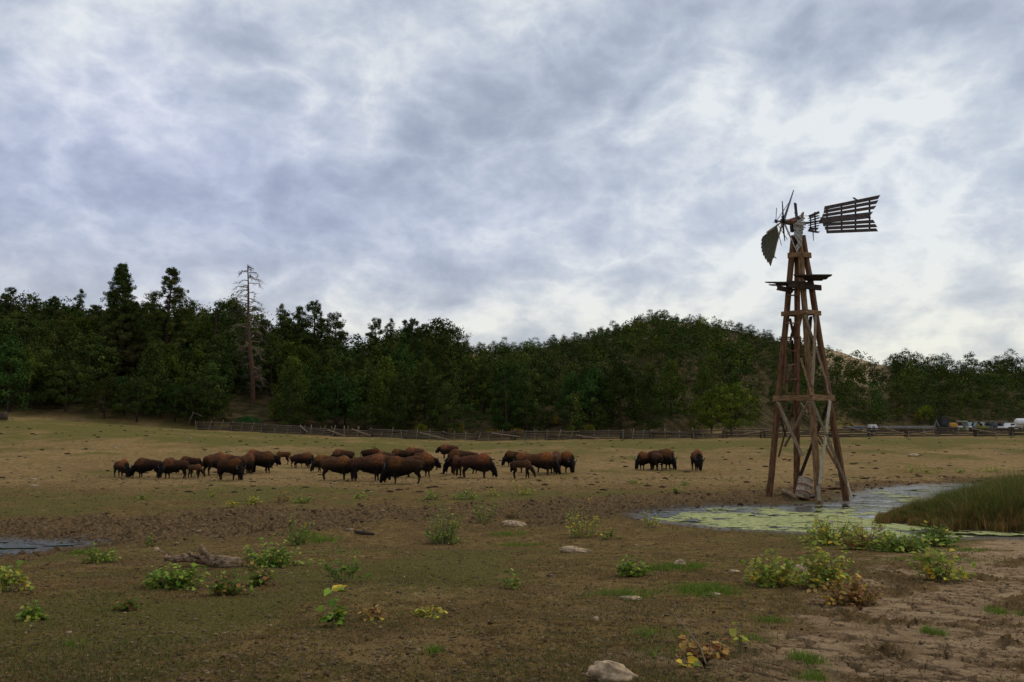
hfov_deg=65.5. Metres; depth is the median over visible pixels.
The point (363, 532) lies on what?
driftwood
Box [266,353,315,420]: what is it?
juniper tree
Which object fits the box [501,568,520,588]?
weed plant
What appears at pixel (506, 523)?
stone
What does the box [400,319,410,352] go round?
pine tree
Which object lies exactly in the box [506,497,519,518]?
weed plant
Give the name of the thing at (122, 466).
bison
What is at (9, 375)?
oak tree
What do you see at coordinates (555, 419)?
shrub
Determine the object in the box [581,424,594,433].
shrub
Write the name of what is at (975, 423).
utility vehicle
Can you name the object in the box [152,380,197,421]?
oak tree
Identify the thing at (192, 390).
oak tree
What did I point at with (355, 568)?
weed plant
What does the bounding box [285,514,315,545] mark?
weed plant
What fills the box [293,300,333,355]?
pine tree
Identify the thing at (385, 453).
bison
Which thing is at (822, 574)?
weed plant
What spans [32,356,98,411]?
oak tree
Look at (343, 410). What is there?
pine tree
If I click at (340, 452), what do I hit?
bison
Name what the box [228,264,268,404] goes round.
dead pine
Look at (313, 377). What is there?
oak tree
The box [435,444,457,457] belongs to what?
bison
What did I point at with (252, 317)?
oak tree
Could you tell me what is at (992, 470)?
weed plant
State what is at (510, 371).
juniper tree
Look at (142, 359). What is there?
juniper tree
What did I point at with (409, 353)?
pine tree
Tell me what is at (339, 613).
weed plant
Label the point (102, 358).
oak tree
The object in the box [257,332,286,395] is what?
pine tree
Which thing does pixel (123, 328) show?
ponderosa pine
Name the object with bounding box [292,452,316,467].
bison
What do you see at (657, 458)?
bison
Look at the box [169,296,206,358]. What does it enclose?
pine tree
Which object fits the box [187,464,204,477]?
bison
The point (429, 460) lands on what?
bison
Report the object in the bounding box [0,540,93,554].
puddle water
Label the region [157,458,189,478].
bison
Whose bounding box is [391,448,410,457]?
bison
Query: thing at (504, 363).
oak tree
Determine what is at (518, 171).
sky
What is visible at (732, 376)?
juniper tree
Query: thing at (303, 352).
juniper tree
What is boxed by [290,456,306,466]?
bison
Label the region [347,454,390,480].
bison
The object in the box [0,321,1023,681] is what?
ground
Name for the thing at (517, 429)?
shrub
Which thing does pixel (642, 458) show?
bison
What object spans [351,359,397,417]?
oak tree
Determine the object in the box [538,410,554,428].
pine tree
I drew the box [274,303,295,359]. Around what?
pine tree
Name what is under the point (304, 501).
weed plant
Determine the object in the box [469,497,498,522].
weed plant
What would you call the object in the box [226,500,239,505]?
weed plant
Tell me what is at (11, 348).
juniper tree
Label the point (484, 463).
bison
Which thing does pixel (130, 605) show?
weed plant
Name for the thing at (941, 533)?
weed plant
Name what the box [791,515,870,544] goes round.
weed plant
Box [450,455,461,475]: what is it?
bison
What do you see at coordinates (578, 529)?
weed plant
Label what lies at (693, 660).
weed plant
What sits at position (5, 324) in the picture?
juniper tree
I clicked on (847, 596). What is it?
weed plant
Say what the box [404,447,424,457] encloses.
bison
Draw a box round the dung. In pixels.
[0,418,1023,492]
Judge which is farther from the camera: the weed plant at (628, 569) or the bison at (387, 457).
the bison at (387, 457)
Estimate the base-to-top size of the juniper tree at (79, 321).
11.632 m
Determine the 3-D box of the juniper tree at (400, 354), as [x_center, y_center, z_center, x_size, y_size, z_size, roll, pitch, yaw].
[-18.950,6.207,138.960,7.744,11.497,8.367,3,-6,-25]
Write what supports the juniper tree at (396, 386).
on the ground at (612, 457)
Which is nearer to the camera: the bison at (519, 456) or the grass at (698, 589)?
the grass at (698, 589)
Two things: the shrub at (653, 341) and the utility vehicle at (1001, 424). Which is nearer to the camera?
the utility vehicle at (1001, 424)
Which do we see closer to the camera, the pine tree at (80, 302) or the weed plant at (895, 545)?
the weed plant at (895, 545)
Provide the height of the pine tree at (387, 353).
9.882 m
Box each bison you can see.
[113,459,130,476]
[130,457,161,477]
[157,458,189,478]
[175,456,201,473]
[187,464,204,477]
[202,452,226,475]
[217,457,245,479]
[225,454,240,459]
[239,453,256,474]
[245,449,265,469]
[248,451,280,472]
[276,451,290,464]
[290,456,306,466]
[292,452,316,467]
[310,454,334,471]
[319,455,357,479]
[330,449,354,458]
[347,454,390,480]
[360,448,379,456]
[377,450,394,455]
[379,456,425,483]
[380,454,392,463]
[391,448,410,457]
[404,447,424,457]
[406,453,440,476]
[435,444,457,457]
[443,449,477,473]
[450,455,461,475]
[459,453,497,477]
[501,450,518,465]
[510,452,539,472]
[510,460,535,478]
[523,451,560,474]
[551,450,561,473]
[553,451,576,472]
[634,451,654,469]
[648,448,676,469]
[651,450,663,470]
[690,449,704,470]
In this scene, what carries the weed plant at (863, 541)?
on the ground at (612, 457)
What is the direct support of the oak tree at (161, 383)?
on the ground at (612, 457)
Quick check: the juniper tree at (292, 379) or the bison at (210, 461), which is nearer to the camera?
the bison at (210, 461)
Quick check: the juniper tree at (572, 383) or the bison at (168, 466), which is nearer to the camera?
the bison at (168, 466)
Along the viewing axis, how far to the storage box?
148.57 m
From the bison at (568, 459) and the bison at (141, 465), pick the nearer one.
the bison at (141, 465)
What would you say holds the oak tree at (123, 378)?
on the ground at (612, 457)
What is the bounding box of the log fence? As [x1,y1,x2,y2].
[187,412,1023,440]
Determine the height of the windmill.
13.459 m
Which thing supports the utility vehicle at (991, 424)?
on the ground at (612, 457)
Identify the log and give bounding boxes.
[159,544,242,567]
[781,489,798,498]
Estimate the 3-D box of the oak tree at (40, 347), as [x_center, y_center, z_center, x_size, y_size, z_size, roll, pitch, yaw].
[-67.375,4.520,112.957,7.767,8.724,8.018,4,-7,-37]
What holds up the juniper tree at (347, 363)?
on the ground at (612, 457)
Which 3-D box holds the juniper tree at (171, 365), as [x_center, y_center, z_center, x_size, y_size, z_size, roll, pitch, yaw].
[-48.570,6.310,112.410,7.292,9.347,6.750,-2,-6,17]
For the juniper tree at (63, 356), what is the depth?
105.73 m
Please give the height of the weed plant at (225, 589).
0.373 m
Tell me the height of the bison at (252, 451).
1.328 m
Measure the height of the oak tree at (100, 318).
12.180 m
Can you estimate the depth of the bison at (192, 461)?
47.18 m
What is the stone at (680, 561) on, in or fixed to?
on the ground at (612, 457)
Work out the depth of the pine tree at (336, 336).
150.48 m
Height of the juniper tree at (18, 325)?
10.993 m
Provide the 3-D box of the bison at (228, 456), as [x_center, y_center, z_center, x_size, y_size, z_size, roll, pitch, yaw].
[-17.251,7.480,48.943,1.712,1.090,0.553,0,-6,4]
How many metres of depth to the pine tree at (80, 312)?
142.72 m
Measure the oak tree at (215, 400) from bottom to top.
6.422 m
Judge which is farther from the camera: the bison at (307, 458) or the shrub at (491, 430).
the shrub at (491, 430)
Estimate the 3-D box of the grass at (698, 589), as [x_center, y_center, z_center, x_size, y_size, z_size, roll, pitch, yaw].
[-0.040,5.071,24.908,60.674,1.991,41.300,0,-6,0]
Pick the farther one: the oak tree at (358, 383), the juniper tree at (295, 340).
the juniper tree at (295, 340)
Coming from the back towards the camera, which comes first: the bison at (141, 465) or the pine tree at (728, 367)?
the pine tree at (728, 367)
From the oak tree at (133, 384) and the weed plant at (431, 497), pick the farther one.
the oak tree at (133, 384)
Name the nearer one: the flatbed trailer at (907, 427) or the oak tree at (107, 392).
the oak tree at (107, 392)
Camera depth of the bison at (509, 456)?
54.32 m
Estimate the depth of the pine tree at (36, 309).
162.08 m
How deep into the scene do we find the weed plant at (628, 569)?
12.41 m
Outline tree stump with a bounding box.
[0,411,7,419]
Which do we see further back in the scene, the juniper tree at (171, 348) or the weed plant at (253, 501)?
the juniper tree at (171, 348)
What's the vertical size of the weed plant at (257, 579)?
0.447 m
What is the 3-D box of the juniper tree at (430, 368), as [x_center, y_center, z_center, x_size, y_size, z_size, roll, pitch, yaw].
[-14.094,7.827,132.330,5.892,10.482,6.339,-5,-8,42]
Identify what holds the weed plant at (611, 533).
on the ground at (612, 457)
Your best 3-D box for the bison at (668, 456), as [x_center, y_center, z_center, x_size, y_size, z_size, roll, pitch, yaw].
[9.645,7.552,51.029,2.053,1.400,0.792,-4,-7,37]
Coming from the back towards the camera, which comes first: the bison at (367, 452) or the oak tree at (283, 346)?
the oak tree at (283, 346)
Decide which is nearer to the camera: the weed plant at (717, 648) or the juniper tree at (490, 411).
the weed plant at (717, 648)
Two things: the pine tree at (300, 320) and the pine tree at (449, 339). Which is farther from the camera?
the pine tree at (449, 339)
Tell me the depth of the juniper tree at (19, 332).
115.92 m
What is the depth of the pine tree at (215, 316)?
141.48 m
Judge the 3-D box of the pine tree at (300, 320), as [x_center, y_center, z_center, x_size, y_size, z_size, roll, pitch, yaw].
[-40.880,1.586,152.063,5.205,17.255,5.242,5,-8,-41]
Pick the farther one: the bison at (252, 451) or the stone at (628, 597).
the bison at (252, 451)
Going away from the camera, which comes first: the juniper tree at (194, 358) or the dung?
the dung
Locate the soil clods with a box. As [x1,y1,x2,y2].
[0,475,1023,681]
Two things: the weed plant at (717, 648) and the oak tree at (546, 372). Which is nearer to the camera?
the weed plant at (717, 648)
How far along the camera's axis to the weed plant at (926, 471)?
48.22 m
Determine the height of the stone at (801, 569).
0.230 m
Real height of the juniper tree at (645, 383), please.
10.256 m
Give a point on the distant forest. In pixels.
(900, 370)
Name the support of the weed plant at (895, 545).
on the ground at (612, 457)
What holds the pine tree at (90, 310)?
on the ground at (612, 457)
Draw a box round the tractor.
[934,416,957,426]
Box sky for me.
[0,0,1023,372]
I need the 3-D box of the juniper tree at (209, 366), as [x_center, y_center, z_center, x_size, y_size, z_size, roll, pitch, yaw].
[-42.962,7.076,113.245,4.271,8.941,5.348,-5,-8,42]
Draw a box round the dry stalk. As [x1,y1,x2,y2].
[676,617,705,663]
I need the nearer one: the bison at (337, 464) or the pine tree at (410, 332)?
the bison at (337, 464)
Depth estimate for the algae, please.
26.17 m
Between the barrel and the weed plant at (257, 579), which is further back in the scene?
the barrel
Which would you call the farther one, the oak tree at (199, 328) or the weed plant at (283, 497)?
the oak tree at (199, 328)
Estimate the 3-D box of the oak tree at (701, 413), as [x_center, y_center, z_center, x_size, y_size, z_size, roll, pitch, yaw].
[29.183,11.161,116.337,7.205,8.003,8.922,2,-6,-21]
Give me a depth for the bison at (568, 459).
48.51 m
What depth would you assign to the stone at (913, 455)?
63.15 m
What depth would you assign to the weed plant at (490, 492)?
33.96 m
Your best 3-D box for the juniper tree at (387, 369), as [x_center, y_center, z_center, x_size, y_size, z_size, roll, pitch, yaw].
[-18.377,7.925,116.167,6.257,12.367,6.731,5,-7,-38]
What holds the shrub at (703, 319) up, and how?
on the ground at (612, 457)
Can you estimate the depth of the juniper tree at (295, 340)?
149.36 m
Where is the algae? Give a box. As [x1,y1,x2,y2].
[655,490,1023,536]
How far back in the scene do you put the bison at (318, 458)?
48.96 m
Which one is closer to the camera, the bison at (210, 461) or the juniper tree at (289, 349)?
the bison at (210, 461)
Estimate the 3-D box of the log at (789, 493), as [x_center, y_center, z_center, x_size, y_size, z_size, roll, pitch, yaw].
[11.649,6.426,33.510,0.239,0.250,2.660,-1,-6,8]
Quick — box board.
[824,486,851,488]
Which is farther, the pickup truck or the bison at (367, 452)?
the pickup truck
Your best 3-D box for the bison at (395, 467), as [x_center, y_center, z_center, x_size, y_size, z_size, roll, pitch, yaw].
[-5.591,6.574,40.727,2.332,1.414,0.718,1,-6,-8]
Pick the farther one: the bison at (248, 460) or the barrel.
the bison at (248, 460)
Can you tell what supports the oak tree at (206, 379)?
on the ground at (612, 457)
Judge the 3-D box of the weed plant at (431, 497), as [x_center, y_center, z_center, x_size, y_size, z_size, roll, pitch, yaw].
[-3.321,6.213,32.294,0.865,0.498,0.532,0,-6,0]
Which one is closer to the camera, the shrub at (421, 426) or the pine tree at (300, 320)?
the shrub at (421, 426)
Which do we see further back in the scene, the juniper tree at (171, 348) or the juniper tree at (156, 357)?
the juniper tree at (171, 348)
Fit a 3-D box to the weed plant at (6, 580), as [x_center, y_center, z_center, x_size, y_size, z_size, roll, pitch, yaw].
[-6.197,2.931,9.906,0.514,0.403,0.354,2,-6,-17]
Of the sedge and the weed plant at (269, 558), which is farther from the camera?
the sedge
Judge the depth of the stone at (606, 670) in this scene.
4.95 m
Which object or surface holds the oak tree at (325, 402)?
on the ground at (612, 457)
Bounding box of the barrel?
[795,476,812,500]
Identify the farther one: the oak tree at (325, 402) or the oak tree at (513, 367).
the oak tree at (513, 367)
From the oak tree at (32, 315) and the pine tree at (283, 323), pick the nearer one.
the oak tree at (32, 315)
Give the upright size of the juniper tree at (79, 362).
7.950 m
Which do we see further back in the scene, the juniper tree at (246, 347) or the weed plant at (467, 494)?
the juniper tree at (246, 347)
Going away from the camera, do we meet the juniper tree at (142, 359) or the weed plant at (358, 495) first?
the weed plant at (358, 495)
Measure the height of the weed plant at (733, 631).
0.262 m
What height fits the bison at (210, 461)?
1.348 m
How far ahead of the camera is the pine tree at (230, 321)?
150.07 m
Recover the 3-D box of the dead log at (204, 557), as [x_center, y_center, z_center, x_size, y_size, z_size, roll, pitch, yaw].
[-5.333,3.647,13.426,1.587,0.414,0.402,-2,-6,15]
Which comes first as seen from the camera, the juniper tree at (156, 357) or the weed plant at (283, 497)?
the weed plant at (283, 497)
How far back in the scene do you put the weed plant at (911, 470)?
48.65 m
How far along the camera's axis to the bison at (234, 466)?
42.89 m
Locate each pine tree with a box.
[0,287,23,318]
[9,330,31,396]
[11,294,45,319]
[30,306,38,314]
[40,295,68,336]
[70,288,86,317]
[73,309,86,322]
[86,304,96,317]
[87,305,103,318]
[135,293,171,336]
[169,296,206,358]
[199,300,232,369]
[217,293,251,342]
[255,319,275,357]
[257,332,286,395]
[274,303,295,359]
[285,306,309,346]
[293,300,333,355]
[314,311,350,370]
[338,377,353,425]
[360,318,389,357]
[380,349,394,365]
[384,317,397,346]
[394,343,415,381]
[398,317,429,357]
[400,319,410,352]
[420,323,433,358]
[438,324,474,376]
[487,369,527,433]
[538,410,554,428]
[718,362,737,400]
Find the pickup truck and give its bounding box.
[997,423,1021,429]
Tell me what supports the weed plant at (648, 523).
on the ground at (612, 457)
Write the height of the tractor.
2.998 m
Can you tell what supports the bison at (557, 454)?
on the ground at (612, 457)
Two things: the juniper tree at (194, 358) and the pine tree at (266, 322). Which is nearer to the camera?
the juniper tree at (194, 358)
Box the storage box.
[868,424,878,429]
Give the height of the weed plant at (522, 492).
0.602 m
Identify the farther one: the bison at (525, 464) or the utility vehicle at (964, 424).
the utility vehicle at (964, 424)
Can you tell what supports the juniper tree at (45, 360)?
on the ground at (612, 457)
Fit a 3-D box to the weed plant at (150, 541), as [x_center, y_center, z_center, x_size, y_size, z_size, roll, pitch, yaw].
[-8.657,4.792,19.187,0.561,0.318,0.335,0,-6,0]
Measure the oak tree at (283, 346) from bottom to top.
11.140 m
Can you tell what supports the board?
on the ground at (612, 457)
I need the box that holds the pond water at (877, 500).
[642,484,1023,537]
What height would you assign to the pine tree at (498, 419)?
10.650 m
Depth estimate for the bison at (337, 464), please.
42.96 m
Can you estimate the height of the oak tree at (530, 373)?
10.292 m
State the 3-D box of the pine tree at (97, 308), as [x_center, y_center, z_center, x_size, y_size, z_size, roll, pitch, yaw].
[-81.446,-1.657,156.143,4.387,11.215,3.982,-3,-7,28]
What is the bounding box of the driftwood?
[354,530,374,534]
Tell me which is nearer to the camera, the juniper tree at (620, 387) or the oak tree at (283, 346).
the juniper tree at (620, 387)
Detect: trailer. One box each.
[843,426,867,431]
[877,426,933,429]
[1014,418,1023,426]
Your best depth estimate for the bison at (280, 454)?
54.34 m
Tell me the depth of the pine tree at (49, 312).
151.30 m
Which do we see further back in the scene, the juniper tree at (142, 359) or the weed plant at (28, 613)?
the juniper tree at (142, 359)
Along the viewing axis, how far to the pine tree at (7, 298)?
151.06 m
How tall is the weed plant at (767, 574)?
0.580 m
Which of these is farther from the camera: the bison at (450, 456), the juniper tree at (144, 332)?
the juniper tree at (144, 332)
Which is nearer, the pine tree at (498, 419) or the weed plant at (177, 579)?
the weed plant at (177, 579)
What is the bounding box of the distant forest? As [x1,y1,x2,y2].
[0,290,1023,433]
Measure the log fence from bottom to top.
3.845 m
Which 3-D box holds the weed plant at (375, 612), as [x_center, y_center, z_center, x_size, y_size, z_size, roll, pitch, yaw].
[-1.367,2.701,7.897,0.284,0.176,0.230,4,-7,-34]
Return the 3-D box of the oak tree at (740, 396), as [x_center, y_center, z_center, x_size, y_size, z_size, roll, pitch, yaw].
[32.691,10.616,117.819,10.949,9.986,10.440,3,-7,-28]
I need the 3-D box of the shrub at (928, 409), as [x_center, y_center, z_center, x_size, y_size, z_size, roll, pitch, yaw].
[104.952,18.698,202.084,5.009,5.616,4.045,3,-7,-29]
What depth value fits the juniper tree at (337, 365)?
124.19 m
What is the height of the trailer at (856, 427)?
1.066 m
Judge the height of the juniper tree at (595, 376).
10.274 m
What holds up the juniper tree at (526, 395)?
on the ground at (612, 457)
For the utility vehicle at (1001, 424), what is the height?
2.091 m
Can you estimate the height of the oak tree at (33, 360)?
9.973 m
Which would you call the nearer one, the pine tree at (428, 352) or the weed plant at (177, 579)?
the weed plant at (177, 579)
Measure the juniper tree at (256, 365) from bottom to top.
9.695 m
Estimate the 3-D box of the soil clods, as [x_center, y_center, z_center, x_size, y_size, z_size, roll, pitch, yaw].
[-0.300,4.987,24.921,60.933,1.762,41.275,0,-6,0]
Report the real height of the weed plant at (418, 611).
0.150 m
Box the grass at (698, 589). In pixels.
[0,476,1023,681]
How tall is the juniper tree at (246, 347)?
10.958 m
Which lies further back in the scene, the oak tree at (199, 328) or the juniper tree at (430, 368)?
the oak tree at (199, 328)
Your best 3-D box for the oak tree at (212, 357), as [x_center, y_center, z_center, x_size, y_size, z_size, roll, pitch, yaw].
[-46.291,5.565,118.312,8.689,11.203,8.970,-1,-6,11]
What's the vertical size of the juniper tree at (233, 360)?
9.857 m
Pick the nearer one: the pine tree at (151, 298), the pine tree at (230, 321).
the pine tree at (151, 298)
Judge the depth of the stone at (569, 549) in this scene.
16.32 m
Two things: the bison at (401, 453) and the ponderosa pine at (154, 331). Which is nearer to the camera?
the bison at (401, 453)
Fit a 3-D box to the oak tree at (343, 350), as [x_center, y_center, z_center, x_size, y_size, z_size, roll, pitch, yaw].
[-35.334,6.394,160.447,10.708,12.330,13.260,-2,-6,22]
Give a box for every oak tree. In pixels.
[0,308,63,358]
[0,347,68,407]
[0,358,22,399]
[8,342,54,390]
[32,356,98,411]
[53,333,125,397]
[82,375,127,418]
[94,307,119,331]
[97,373,148,414]
[111,373,163,421]
[142,378,181,418]
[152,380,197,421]
[164,382,215,425]
[170,341,227,393]
[173,316,212,348]
[177,365,233,418]
[192,387,234,424]
[241,313,267,339]
[259,339,298,380]
[282,363,321,411]
[305,372,363,428]
[332,343,359,361]
[332,367,383,415]
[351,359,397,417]
[485,360,519,383]
[491,360,542,396]
[510,367,555,415]
[514,357,560,405]
[579,372,643,418]
[682,391,734,431]
[694,379,763,430]
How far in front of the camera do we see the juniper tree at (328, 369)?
121.30 m
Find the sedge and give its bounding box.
[874,462,1023,532]
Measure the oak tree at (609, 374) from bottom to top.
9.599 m
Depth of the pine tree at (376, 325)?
175.40 m
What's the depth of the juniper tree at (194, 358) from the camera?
114.79 m
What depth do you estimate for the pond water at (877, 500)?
29.55 m
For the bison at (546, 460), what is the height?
1.390 m
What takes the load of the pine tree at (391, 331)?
on the ground at (612, 457)
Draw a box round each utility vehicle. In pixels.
[957,421,971,428]
[967,421,976,426]
[972,421,987,429]
[986,421,998,429]
[993,421,1006,429]
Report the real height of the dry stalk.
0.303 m
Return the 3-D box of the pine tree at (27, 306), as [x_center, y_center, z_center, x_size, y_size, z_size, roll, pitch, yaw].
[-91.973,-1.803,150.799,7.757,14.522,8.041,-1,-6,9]
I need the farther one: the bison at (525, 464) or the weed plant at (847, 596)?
the bison at (525, 464)
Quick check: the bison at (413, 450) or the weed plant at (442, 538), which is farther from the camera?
the bison at (413, 450)
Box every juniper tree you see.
[0,318,28,372]
[0,334,39,411]
[7,324,36,384]
[16,312,40,368]
[25,347,64,400]
[33,350,76,407]
[55,314,100,363]
[58,329,100,389]
[60,354,92,401]
[86,312,105,373]
[122,324,146,373]
[132,340,172,401]
[135,342,172,412]
[152,353,186,399]
[163,342,180,381]
[177,346,209,406]
[198,360,227,411]
[218,341,249,393]
[230,337,266,391]
[238,343,268,393]
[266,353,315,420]
[268,344,303,391]
[273,365,306,426]
[283,342,321,404]
[292,338,301,346]
[315,355,351,409]
[315,364,340,410]
[342,354,357,382]
[364,353,408,424]
[380,376,411,432]
[390,344,418,381]
[411,358,435,406]
[483,383,522,429]
[492,362,517,398]
[507,378,544,432]
[550,370,592,426]
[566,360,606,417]
[576,366,622,425]
[594,363,647,428]
[630,372,666,432]
[721,368,753,421]
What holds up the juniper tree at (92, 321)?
on the ground at (612, 457)
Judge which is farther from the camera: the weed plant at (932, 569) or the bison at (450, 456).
the bison at (450, 456)
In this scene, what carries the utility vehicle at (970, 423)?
on the ground at (612, 457)
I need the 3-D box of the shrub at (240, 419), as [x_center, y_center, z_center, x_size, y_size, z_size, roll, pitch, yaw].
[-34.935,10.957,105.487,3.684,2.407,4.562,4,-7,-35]
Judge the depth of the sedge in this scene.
25.00 m
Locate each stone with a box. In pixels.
[501,520,526,526]
[558,546,591,552]
[586,660,637,681]
[621,596,642,599]
[673,559,685,566]
[794,564,807,573]
[907,453,919,456]
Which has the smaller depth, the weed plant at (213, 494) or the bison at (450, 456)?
the weed plant at (213, 494)
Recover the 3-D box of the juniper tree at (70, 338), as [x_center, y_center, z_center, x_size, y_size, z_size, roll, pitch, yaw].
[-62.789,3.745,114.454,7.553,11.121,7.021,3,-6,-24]
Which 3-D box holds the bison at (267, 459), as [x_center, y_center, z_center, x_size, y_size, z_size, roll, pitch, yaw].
[-15.064,7.311,48.214,2.194,1.332,0.734,3,-7,-28]
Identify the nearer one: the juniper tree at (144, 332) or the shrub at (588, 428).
the shrub at (588, 428)
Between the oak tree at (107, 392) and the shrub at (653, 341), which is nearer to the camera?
the oak tree at (107, 392)
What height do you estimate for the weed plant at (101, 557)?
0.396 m
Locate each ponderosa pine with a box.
[90,263,146,382]
[132,266,195,380]
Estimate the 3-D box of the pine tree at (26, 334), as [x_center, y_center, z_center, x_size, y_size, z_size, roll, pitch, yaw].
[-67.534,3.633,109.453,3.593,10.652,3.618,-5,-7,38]
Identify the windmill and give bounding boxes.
[761,190,879,503]
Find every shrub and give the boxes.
[235,415,264,429]
[414,423,427,432]
[487,429,501,433]
[504,428,524,434]
[544,414,560,425]
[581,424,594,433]
[650,335,662,349]
[697,317,707,329]
[917,404,934,420]
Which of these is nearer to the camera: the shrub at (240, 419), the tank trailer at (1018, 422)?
the shrub at (240, 419)
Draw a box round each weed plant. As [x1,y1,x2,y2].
[0,560,34,592]
[15,599,49,621]
[75,542,121,563]
[111,597,141,610]
[142,562,210,590]
[143,533,159,545]
[202,565,253,595]
[209,487,216,496]
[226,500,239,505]
[238,533,318,567]
[244,496,261,504]
[245,555,277,586]
[272,489,290,501]
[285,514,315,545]
[295,494,310,503]
[316,584,348,626]
[319,539,371,582]
[352,493,366,498]
[357,604,386,620]
[410,605,447,618]
[419,488,439,499]
[422,505,469,543]
[449,489,479,499]
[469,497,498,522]
[488,485,499,495]
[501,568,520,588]
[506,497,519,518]
[512,481,535,494]
[563,498,605,537]
[598,527,620,538]
[615,554,652,576]
[642,508,660,527]
[674,634,731,663]
[676,652,700,667]
[729,620,749,653]
[740,547,809,587]
[788,528,861,589]
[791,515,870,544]
[807,571,888,607]
[833,519,896,550]
[857,523,946,553]
[904,464,923,472]
[907,535,977,582]
[910,520,963,547]
[923,464,941,472]
[973,466,1002,471]
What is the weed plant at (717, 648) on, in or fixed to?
on the ground at (612, 457)

